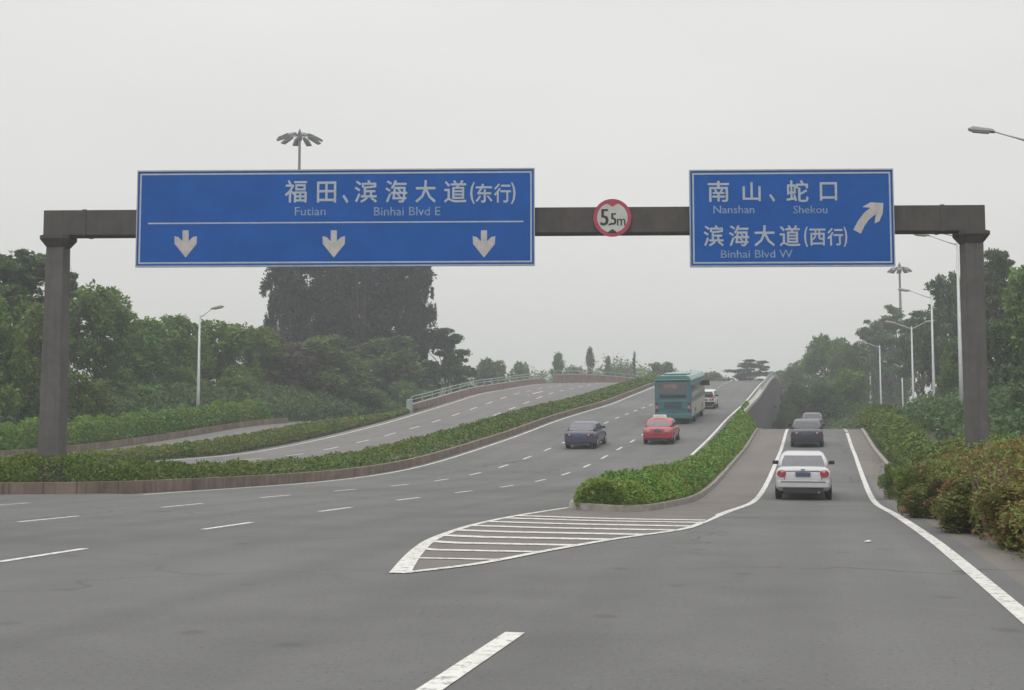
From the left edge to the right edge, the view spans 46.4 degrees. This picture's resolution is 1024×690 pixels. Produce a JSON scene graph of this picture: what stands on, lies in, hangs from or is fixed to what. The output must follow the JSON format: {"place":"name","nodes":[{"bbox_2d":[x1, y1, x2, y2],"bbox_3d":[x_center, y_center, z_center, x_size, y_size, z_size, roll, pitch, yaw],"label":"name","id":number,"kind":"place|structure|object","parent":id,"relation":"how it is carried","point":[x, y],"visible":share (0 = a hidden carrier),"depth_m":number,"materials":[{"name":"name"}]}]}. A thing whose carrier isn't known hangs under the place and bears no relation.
{"place":"outdoors","nodes":[
{"label":"outdoors","id":0,"kind":"place"},
{"bbox_2d":[0,422,308,459],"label":"side road","id":1,"kind":"structure","parent":0,"point":[230,432],"depth_m":82.71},
{"bbox_2d":[30,382,619,481],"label":"road","id":2,"kind":"structure","parent":0,"point":[400,429],"depth_m":97.81,"materials":[{"name":"asphalt"}]},
{"bbox_2d":[154,383,597,461],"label":"opposite lane marking","id":3,"kind":"object","parent":2,"relation":"on","point":[392,421],"visible":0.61,"depth_m":97.95,"materials":[{"name":"paint"}]},
{"bbox_2d":[406,373,545,414],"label":"bridge parapet","id":4,"kind":"structure","parent":2,"relation":"on","point":[411,406],"depth_m":125.11,"materials":[{"name":"concrete"}]},
{"bbox_2d":[3,419,959,475],"bbox_3d":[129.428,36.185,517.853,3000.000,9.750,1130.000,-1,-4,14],"label":"ground","id":5,"kind":"structure","parent":0,"point":[932,434],"depth_m":73.55,"materials":[{"name":"soil"}]},
{"bbox_2d":[0,293,36,420],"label":"broadleaf tree","id":6,"kind":"object","parent":5,"relation":"on","point":[14,351],"visible":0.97,"depth_m":73.63,"materials":[{"name":"green plant"}]},
{"bbox_2d":[0,364,40,446],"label":"bush","id":7,"kind":"object","parent":5,"relation":"on","point":[31,404],"visible":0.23,"depth_m":75.31,"materials":[{"name":"green plant"}]},
{"bbox_2d":[0,248,80,343],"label":"flat topped tree","id":8,"kind":"object","parent":5,"relation":"on","point":[24,278],"visible":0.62,"depth_m":85.37,"materials":[{"name":"green plant"}]},
{"bbox_2d":[11,299,82,418],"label":"broadleaf tree","id":9,"kind":"object","parent":5,"relation":"on","point":[32,318],"visible":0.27,"depth_m":77.23,"materials":[{"name":"green plant"}]},
{"bbox_2d":[68,370,113,419],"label":"bush","id":10,"kind":"object","parent":5,"relation":"on","point":[89,397],"visible":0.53,"depth_m":81.56,"materials":[{"name":"green plant"}]},
{"bbox_2d":[68,279,148,396],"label":"broadleaf tree","id":11,"kind":"object","parent":5,"relation":"on","point":[102,311],"visible":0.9,"depth_m":93.51,"materials":[{"name":"green plant"}]},
{"bbox_2d":[103,382,163,414],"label":"bush","id":12,"kind":"object","parent":5,"relation":"on","point":[141,388],"visible":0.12,"depth_m":91.75,"materials":[{"name":"green plant"}]},
{"bbox_2d":[0,398,272,450],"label":"hedge","id":13,"kind":"object","parent":5,"relation":"on","point":[145,420],"visible":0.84,"depth_m":77.07,"materials":[{"name":"green plant"}]},
{"bbox_2d":[0,418,287,455],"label":"kerb wall","id":14,"kind":"structure","parent":5,"relation":"on","point":[139,440],"depth_m":77.84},
{"bbox_2d":[112,316,182,387],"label":"broadleaf tree","id":15,"kind":"object","parent":5,"relation":"on","point":[155,349],"visible":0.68,"depth_m":102.69,"materials":[{"name":"green plant"}]},
{"bbox_2d":[148,364,215,419],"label":"bush","id":16,"kind":"object","parent":5,"relation":"on","point":[176,374],"visible":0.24,"depth_m":103.42,"materials":[{"name":"green plant"}]},
{"bbox_2d":[152,313,216,385],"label":"broadleaf tree","id":17,"kind":"object","parent":5,"relation":"on","point":[186,348],"visible":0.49,"depth_m":109.20,"materials":[{"name":"green plant"}]},
{"bbox_2d":[0,378,405,448],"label":"undergrowth","id":18,"kind":"object","parent":5,"relation":"on","point":[273,395],"visible":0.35,"depth_m":102.71,"materials":[{"name":"green plant"}]},
{"bbox_2d":[196,305,223,427],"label":"street lamp","id":19,"kind":"object","parent":5,"relation":"on","point":[198,364],"visible":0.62,"depth_m":91.04,"materials":[{"name":"grey metal"}]},
{"bbox_2d":[0,403,432,462],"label":"hedge","id":20,"kind":"object","parent":5,"relation":"on","point":[323,427],"visible":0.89,"depth_m":76.81,"materials":[{"name":"green plant"}]},
{"bbox_2d":[187,319,263,401],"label":"broadleaf tree","id":21,"kind":"object","parent":5,"relation":"on","point":[230,344],"visible":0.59,"depth_m":113.30,"materials":[{"name":"green plant"}]},
{"bbox_2d":[214,372,261,401],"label":"bush","id":22,"kind":"object","parent":5,"relation":"on","point":[230,382],"visible":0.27,"depth_m":105.53,"materials":[{"name":"green plant"}]},
{"bbox_2d":[223,321,289,398],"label":"broadleaf tree","id":23,"kind":"object","parent":5,"relation":"on","point":[266,344],"visible":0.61,"depth_m":119.13,"materials":[{"name":"green plant"}]},
{"bbox_2d":[259,267,299,418],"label":"casuarina tree","id":24,"kind":"object","parent":5,"relation":"on","point":[282,300],"visible":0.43,"depth_m":146.01,"materials":[{"name":"green plant"}]},
{"bbox_2d":[261,341,323,417],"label":"broadleaf tree","id":25,"kind":"object","parent":5,"relation":"on","point":[298,370],"visible":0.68,"depth_m":120.41,"materials":[{"name":"green plant"}]},
{"bbox_2d":[276,129,322,279],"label":"mast light","id":26,"kind":"object","parent":5,"relation":"on","point":[287,137],"visible":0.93,"depth_m":170.53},
{"bbox_2d":[292,267,344,420],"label":"casuarina tree","id":27,"kind":"object","parent":5,"relation":"on","point":[309,302],"visible":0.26,"depth_m":149.86,"materials":[{"name":"green plant"}]},
{"bbox_2d":[0,382,654,493],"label":"kerb wall","id":28,"kind":"structure","parent":5,"relation":"on","point":[137,487],"depth_m":40.72,"materials":[{"name":"concrete"}]},
{"bbox_2d":[0,375,660,482],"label":"hedge","id":29,"kind":"object","parent":5,"relation":"on","point":[143,469],"visible":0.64,"depth_m":47.91,"materials":[{"name":"green plant"}]},
{"bbox_2d":[303,268,360,418],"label":"casuarina tree","id":30,"kind":"object","parent":5,"relation":"on","point":[322,296],"visible":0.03,"depth_m":160.49,"materials":[{"name":"green plant"}]},
{"bbox_2d":[297,334,378,418],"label":"broadleaf tree","id":31,"kind":"object","parent":5,"relation":"on","point":[333,378],"visible":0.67,"depth_m":124.25,"materials":[{"name":"green plant"}]},
{"bbox_2d":[316,267,397,414],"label":"casuarina tree","id":32,"kind":"object","parent":5,"relation":"on","point":[369,300],"visible":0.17,"depth_m":154.12,"materials":[{"name":"green plant"}]},
{"bbox_2d":[323,383,391,416],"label":"bush","id":33,"kind":"object","parent":5,"relation":"on","point":[363,393],"visible":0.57,"depth_m":123.94,"materials":[{"name":"green plant"}]},
{"bbox_2d":[337,335,439,411],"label":"broadleaf tree","id":34,"kind":"object","parent":5,"relation":"on","point":[394,358],"visible":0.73,"depth_m":140.22,"materials":[{"name":"green plant"}]},
{"bbox_2d":[380,266,441,411],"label":"casuarina tree","id":35,"kind":"object","parent":5,"relation":"on","point":[396,278],"visible":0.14,"depth_m":155.45,"materials":[{"name":"green plant"}]},
{"bbox_2d":[388,380,436,404],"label":"bush","id":36,"kind":"object","parent":5,"relation":"on","point":[402,393],"visible":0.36,"depth_m":135.52,"materials":[{"name":"green plant"}]},
{"bbox_2d":[402,266,437,396],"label":"casuarina tree","id":37,"kind":"object","parent":5,"relation":"on","point":[420,277],"visible":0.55,"depth_m":152.20,"materials":[{"name":"green plant"}]},
{"bbox_2d":[428,326,472,393],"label":"flat topped tree","id":38,"kind":"object","parent":5,"relation":"on","point":[444,342],"visible":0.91,"depth_m":157.38,"materials":[{"name":"green plant"}]},
{"bbox_2d":[439,355,479,391],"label":"flat topped tree","id":39,"kind":"object","parent":5,"relation":"on","point":[472,372],"visible":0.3,"depth_m":167.81,"materials":[{"name":"green plant"}]},
{"bbox_2d":[471,357,512,385],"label":"broadleaf tree","id":40,"kind":"object","parent":5,"relation":"on","point":[488,368],"visible":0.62,"depth_m":203.75,"materials":[{"name":"green plant"}]},
{"bbox_2d":[37,204,989,481],"bbox_3d":[-0.072,0.323,34.273,27.384,8.553,1.000,0,-4,2],"label":"sign gantry","id":41,"kind":"object","parent":5,"relation":"on","point":[63,230],"visible":0.55,"depth_m":34.19,"materials":[{"name":"metal"}]},
{"bbox_2d":[135,168,534,267],"bbox_3d":[-5.090,-3.651,34.351,11.493,2.818,0.143,0,-4,2],"label":"road sign","id":42,"kind":"object","parent":41,"relation":"attached to","point":[352,217],"visible":1,"depth_m":34.29,"materials":[{"name":"metal"}]},
{"bbox_2d":[593,199,630,236],"bbox_3d":[2.867,-3.635,34.139,1.089,1.089,0.062,0,-4,2],"label":"height limit sign","id":43,"kind":"object","parent":41,"relation":"attached to","point":[611,217],"visible":1,"depth_m":34.11,"materials":[{"name":"metal"}]},
{"bbox_2d":[689,168,895,267],"bbox_3d":[7.936,-3.606,33.949,5.765,2.794,0.143,0,-4,2],"label":"road sign","id":44,"kind":"object","parent":41,"relation":"attached to","point":[791,217],"visible":1,"depth_m":33.89,"materials":[{"name":"metal"}]},
{"bbox_2d":[507,360,530,380],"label":"broadleaf tree","id":45,"kind":"object","parent":5,"relation":"on","point":[520,369],"visible":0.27,"depth_m":224.33,"materials":[{"name":"green plant"}]},
{"bbox_2d":[549,351,565,382],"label":"thin crowned tree","id":46,"kind":"object","parent":5,"relation":"on","point":[558,363],"visible":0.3,"depth_m":239.84,"materials":[{"name":"green plant"}]},
{"bbox_2d":[553,370,644,382],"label":"bridge parapet","id":47,"kind":"structure","parent":5,"relation":"on","point":[578,378],"depth_m":176.64,"materials":[{"name":"concrete"}]},
{"bbox_2d":[437,353,847,420],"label":"treeline","id":48,"kind":"object","parent":5,"relation":"on","point":[626,364],"visible":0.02,"depth_m":266.22,"materials":[{"name":"green plant"}]},
{"bbox_2d":[639,361,677,376],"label":"broadleaf tree","id":49,"kind":"object","parent":5,"relation":"on","point":[658,368],"visible":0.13,"depth_m":239.58,"materials":[{"name":"green plant"}]},
{"bbox_2d":[569,428,757,511],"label":"kerb","id":50,"kind":"structure","parent":5,"relation":"on","point":[660,505],"depth_m":28.52,"materials":[{"name":"concrete"}]},
{"bbox_2d":[573,400,756,508],"bbox_3d":[10.551,4.162,59.988,1.935,4.738,70.372,-1,-4,14],"label":"hedge","id":51,"kind":"object","parent":5,"relation":"on","point":[702,468],"visible":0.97,"depth_m":35.07,"materials":[{"name":"green plant"}]},
{"bbox_2d":[722,359,777,380],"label":"flat topped tree","id":52,"kind":"object","parent":5,"relation":"on","point":[741,375],"visible":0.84,"depth_m":233.99,"materials":[{"name":"green plant"}]},
{"bbox_2d":[744,372,782,428],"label":"bridge parapet","id":53,"kind":"structure","parent":5,"relation":"on","point":[761,410],"depth_m":130.01,"materials":[{"name":"concrete"}]},
{"bbox_2d":[772,410,787,428],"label":"bush","id":54,"kind":"object","parent":5,"relation":"on","point":[782,422],"visible":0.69,"depth_m":131.35,"materials":[{"name":"green plant"}]},
{"bbox_2d":[783,402,801,428],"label":"bush","id":55,"kind":"object","parent":5,"relation":"on","point":[790,411],"visible":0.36,"depth_m":139.65,"materials":[{"name":"green plant"}]},
{"bbox_2d":[774,383,813,428],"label":"broadleaf tree","id":56,"kind":"object","parent":5,"relation":"on","point":[797,395],"visible":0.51,"depth_m":149.00,"materials":[{"name":"green plant"}]},
{"bbox_2d":[780,360,813,428],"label":"broadleaf tree","id":57,"kind":"object","parent":5,"relation":"on","point":[803,378],"visible":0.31,"depth_m":203.98,"materials":[{"name":"green plant"}]},
{"bbox_2d":[799,333,848,393],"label":"broadleaf tree","id":58,"kind":"object","parent":5,"relation":"on","point":[821,350],"visible":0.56,"depth_m":188.60,"materials":[{"name":"green plant"}]},
{"bbox_2d":[802,383,849,427],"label":"broadleaf tree","id":59,"kind":"object","parent":5,"relation":"on","point":[825,402],"visible":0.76,"depth_m":140.76,"materials":[{"name":"green plant"}]},
{"bbox_2d":[831,368,874,428],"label":"broadleaf tree","id":60,"kind":"object","parent":5,"relation":"on","point":[850,384],"visible":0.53,"depth_m":149.08,"materials":[{"name":"green plant"}]},
{"bbox_2d":[827,339,881,412],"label":"broadleaf tree","id":61,"kind":"object","parent":5,"relation":"on","point":[853,356],"visible":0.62,"depth_m":166.97,"materials":[{"name":"green plant"}]},
{"bbox_2d":[855,319,903,404],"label":"flat topped tree","id":62,"kind":"object","parent":5,"relation":"on","point":[865,334],"visible":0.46,"depth_m":199.94,"materials":[{"name":"green plant"}]},
{"bbox_2d":[877,462,896,498],"bbox_3d":[11.617,4.302,36.780,0.706,1.439,0.793,3,-5,-34],"label":"shrub","id":63,"kind":"object","parent":5,"relation":"on","point":[887,478],"visible":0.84,"depth_m":36.70,"materials":[{"name":"green plant"}]},
{"bbox_2d":[867,353,917,407],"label":"broadleaf tree","id":64,"kind":"object","parent":5,"relation":"on","point":[888,395],"visible":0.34,"depth_m":202.42,"materials":[{"name":"green plant"}]},
{"bbox_2d":[855,403,935,471],"bbox_3d":[21.829,5.056,68.614,2.376,4.019,56.210,-1,-4,14],"label":"hedge","id":65,"kind":"object","parent":5,"relation":"on","point":[900,439],"visible":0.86,"depth_m":57.81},
{"bbox_2d":[870,304,925,405],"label":"flat topped tree","id":66,"kind":"object","parent":5,"relation":"on","point":[895,317],"visible":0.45,"depth_m":190.19,"materials":[{"name":"green plant"}]},
{"bbox_2d":[889,466,907,503],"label":"shrub","id":67,"kind":"object","parent":5,"relation":"on","point":[900,472],"visible":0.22,"depth_m":33.84,"materials":[{"name":"green plant"}]},
{"bbox_2d":[887,262,911,334],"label":"mast light","id":68,"kind":"object","parent":5,"relation":"on","point":[900,269],"visible":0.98,"depth_m":216.13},
{"bbox_2d":[896,472,921,515],"bbox_3d":[8.285,3.203,24.838,0.595,1.178,0.530,4,-6,-39],"label":"shrub","id":69,"kind":"object","parent":5,"relation":"on","point":[906,482],"visible":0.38,"depth_m":24.82,"materials":[{"name":"green plant"}]},
{"bbox_2d":[885,320,934,402],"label":"street lamp","id":70,"kind":"object","parent":5,"relation":"on","point":[891,322],"visible":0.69,"depth_m":124.21,"materials":[{"name":"grey metal"}]},
{"bbox_2d":[879,310,947,396],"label":"flat topped tree","id":71,"kind":"object","parent":5,"relation":"on","point":[903,341],"visible":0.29,"depth_m":158.22,"materials":[{"name":"green plant"}]},
{"bbox_2d":[892,463,937,500],"bbox_3d":[9.162,3.342,26.831,1.144,1.394,1.285,1,-4,-14],"label":"shrub","id":72,"kind":"object","parent":5,"relation":"on","point":[922,476],"visible":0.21,"depth_m":26.77,"materials":[{"name":"green plant"}]},
{"bbox_2d":[898,288,936,429],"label":"street lamp","id":73,"kind":"object","parent":5,"relation":"on","point":[933,363],"visible":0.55,"depth_m":98.23,"materials":[{"name":"grey metal"}]},
{"bbox_2d":[824,379,1023,439],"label":"undergrowth","id":74,"kind":"object","parent":5,"relation":"on","point":[949,404],"visible":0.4,"depth_m":70.83,"materials":[{"name":"green plant"}]},
{"bbox_2d":[898,472,955,517],"bbox_3d":[8.370,3.107,23.809,1.199,1.178,1.162,4,-6,-39],"label":"shrub","id":75,"kind":"object","parent":5,"relation":"on","point":[920,503],"visible":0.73,"depth_m":23.75,"materials":[{"name":"green plant"}]},
{"bbox_2d":[861,428,997,525],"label":"kerb","id":76,"kind":"structure","parent":5,"relation":"on","point":[882,458],"depth_m":61.26,"materials":[{"name":"concrete"}]},
{"bbox_2d":[907,270,961,397],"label":"broadleaf tree","id":77,"kind":"object","parent":5,"relation":"on","point":[944,292],"visible":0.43,"depth_m":132.41,"materials":[{"name":"green plant"}]},
{"bbox_2d":[913,234,963,431],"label":"street lamp","id":78,"kind":"object","parent":5,"relation":"on","point":[961,395],"visible":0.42,"depth_m":74.22,"materials":[{"name":"grey metal"}]},
{"bbox_2d":[935,338,962,393],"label":"broadleaf tree","id":79,"kind":"object","parent":5,"relation":"on","point":[948,377],"visible":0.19,"depth_m":108.02,"materials":[{"name":"green plant"}]},
{"bbox_2d":[930,474,982,526],"bbox_3d":[7.631,2.796,20.464,0.887,1.178,0.914,4,-6,-44],"label":"shrub","id":80,"kind":"object","parent":5,"relation":"on","point":[947,485],"visible":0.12,"depth_m":20.36,"materials":[{"name":"green plant"}]},
{"bbox_2d":[931,476,1001,532],"bbox_3d":[7.520,2.693,19.330,1.508,1.178,1.343,2,-5,-29],"label":"shrub","id":81,"kind":"object","parent":5,"relation":"on","point":[955,502],"visible":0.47,"depth_m":19.30,"materials":[{"name":"green plant"}]},
{"bbox_2d":[913,431,1023,561],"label":"shrubbery","id":82,"kind":"object","parent":5,"relation":"on","point":[930,458],"visible":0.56,"depth_m":22.72,"materials":[{"name":"green plant"}]},
{"bbox_2d":[943,278,1002,362],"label":"flat topped tree","id":83,"kind":"object","parent":5,"relation":"on","point":[952,347],"visible":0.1,"depth_m":102.51,"materials":[{"name":"green plant"}]},
{"bbox_2d":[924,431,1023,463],"bbox_3d":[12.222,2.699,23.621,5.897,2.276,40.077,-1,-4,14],"label":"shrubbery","id":84,"kind":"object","parent":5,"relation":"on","point":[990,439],"visible":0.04,"depth_m":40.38,"materials":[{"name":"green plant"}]},
{"bbox_2d":[956,451,1018,530],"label":"dry twigs","id":85,"kind":"object","parent":5,"relation":"on","point":[974,495],"visible":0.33,"depth_m":18.21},
{"bbox_2d":[961,434,1023,542],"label":"shrubbery","id":86,"kind":"object","parent":5,"relation":"on","point":[1021,464],"visible":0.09,"depth_m":21.17,"materials":[{"name":"green plant"}]},
{"bbox_2d":[967,480,1023,551],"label":"shrub","id":87,"kind":"object","parent":5,"relation":"on","point":[1001,495],"visible":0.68,"depth_m":16.40,"materials":[{"name":"green plant"}]},
{"bbox_2d":[968,126,1023,140],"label":"street lamp","id":88,"kind":"object","parent":5,"relation":"on","point":[977,129],"visible":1,"depth_m":48.55,"materials":[{"name":"grey metal"}]},
{"bbox_2d":[984,247,1016,358],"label":"flat topped tree","id":89,"kind":"object","parent":5,"relation":"on","point":[998,265],"visible":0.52,"depth_m":96.74,"materials":[{"name":"green plant"}]},
{"bbox_2d":[986,315,1023,401],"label":"broadleaf tree","id":90,"kind":"object","parent":5,"relation":"on","point":[999,369],"visible":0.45,"depth_m":81.10,"materials":[{"name":"green plant"}]},
{"bbox_2d":[988,387,1023,433],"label":"bush","id":91,"kind":"object","parent":5,"relation":"on","point":[1015,392],"visible":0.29,"depth_m":63.69,"materials":[{"name":"green plant"}]},
{"bbox_2d":[992,264,1023,380],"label":"broadleaf tree","id":92,"kind":"object","parent":5,"relation":"on","point":[1013,303],"visible":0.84,"depth_m":81.78,"materials":[{"name":"green plant"}]},
{"bbox_2d":[0,427,1023,689],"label":"road","id":93,"kind":"structure","parent":0,"point":[298,587],"depth_m":11.79,"materials":[{"name":"asphalt"}]},
{"bbox_2d":[0,382,727,689],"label":"lane dashes","id":94,"kind":"object","parent":93,"relation":"on","point":[451,674],"visible":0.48,"depth_m":8.47,"materials":[{"name":"paint"}]},
{"bbox_2d":[4,380,1023,623],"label":"edge line","id":95,"kind":"object","parent":93,"relation":"on","point":[1014,607],"visible":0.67,"depth_m":21.17,"materials":[{"name":"paint"}]},
{"bbox_2d":[389,507,705,572],"bbox_3d":[1.008,3.071,19.788,3.932,0.073,13.592,-1,-4,14],"label":"hatched gore marking","id":96,"kind":"object","parent":93,"relation":"on","point":[407,562],"visible":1,"depth_m":18.08,"materials":[{"name":"paint"}]},
{"bbox_2d":[564,421,606,447],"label":"car","id":97,"kind":"object","parent":93,"relation":"on","point":[585,433],"visible":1,"depth_m":66.11,"materials":[{"name":"blue metal"}]},
{"bbox_2d":[643,415,679,443],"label":"taxi","id":98,"kind":"object","parent":93,"relation":"on","point":[661,428],"visible":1,"depth_m":67.96,"materials":[{"name":"red metal"}]},
{"bbox_2d":[772,451,834,499],"bbox_3d":[9.329,4.133,38.246,1.960,1.496,4.462,-1,-4,14],"label":"car","id":99,"kind":"object","parent":93,"relation":"on","point":[803,471],"visible":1,"depth_m":36.27,"materials":[{"name":"silver metal"}]},
{"bbox_2d":[788,419,825,446],"bbox_3d":[16.381,4.829,66.351,2.020,1.476,4.462,-1,0,14],"label":"car","id":100,"kind":"object","parent":93,"relation":"on","point":[806,430],"visible":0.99,"depth_m":64.41,"materials":[{"name":"grey metal"}]},
{"bbox_2d":[0,0,1023,429],"label":"sky","id":101,"kind":"structure","parent":0,"point":[605,99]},
{"bbox_2d":[413,509,717,569],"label":"gore paving","id":102,"kind":"structure","parent":0,"point":[423,563],"depth_m":19.23,"materials":[{"name":"asphalt"}]},
{"bbox_2d":[533,381,762,427],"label":"road","id":103,"kind":"structure","parent":0,"point":[733,396],"depth_m":98.60,"materials":[{"name":"asphalt"}]},
{"bbox_2d":[654,371,709,420],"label":"bus","id":104,"kind":"object","parent":103,"relation":"on","point":[679,395],"visible":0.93,"depth_m":82.20,"materials":[{"name":"teal metal"}]},
{"bbox_2d":[705,389,718,408],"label":"van","id":105,"kind":"object","parent":103,"relation":"on","point":[711,395],"visible":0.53,"depth_m":99.97,"materials":[{"name":"white metal"}]},
{"bbox_2d":[635,430,784,512],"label":"verge paving","id":106,"kind":"structure","parent":0,"point":[741,482],"depth_m":45.32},
{"bbox_2d":[844,430,1023,585],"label":"road shoulder","id":107,"kind":"object","parent":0,"point":[1001,559],"visible":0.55,"depth_m":18.79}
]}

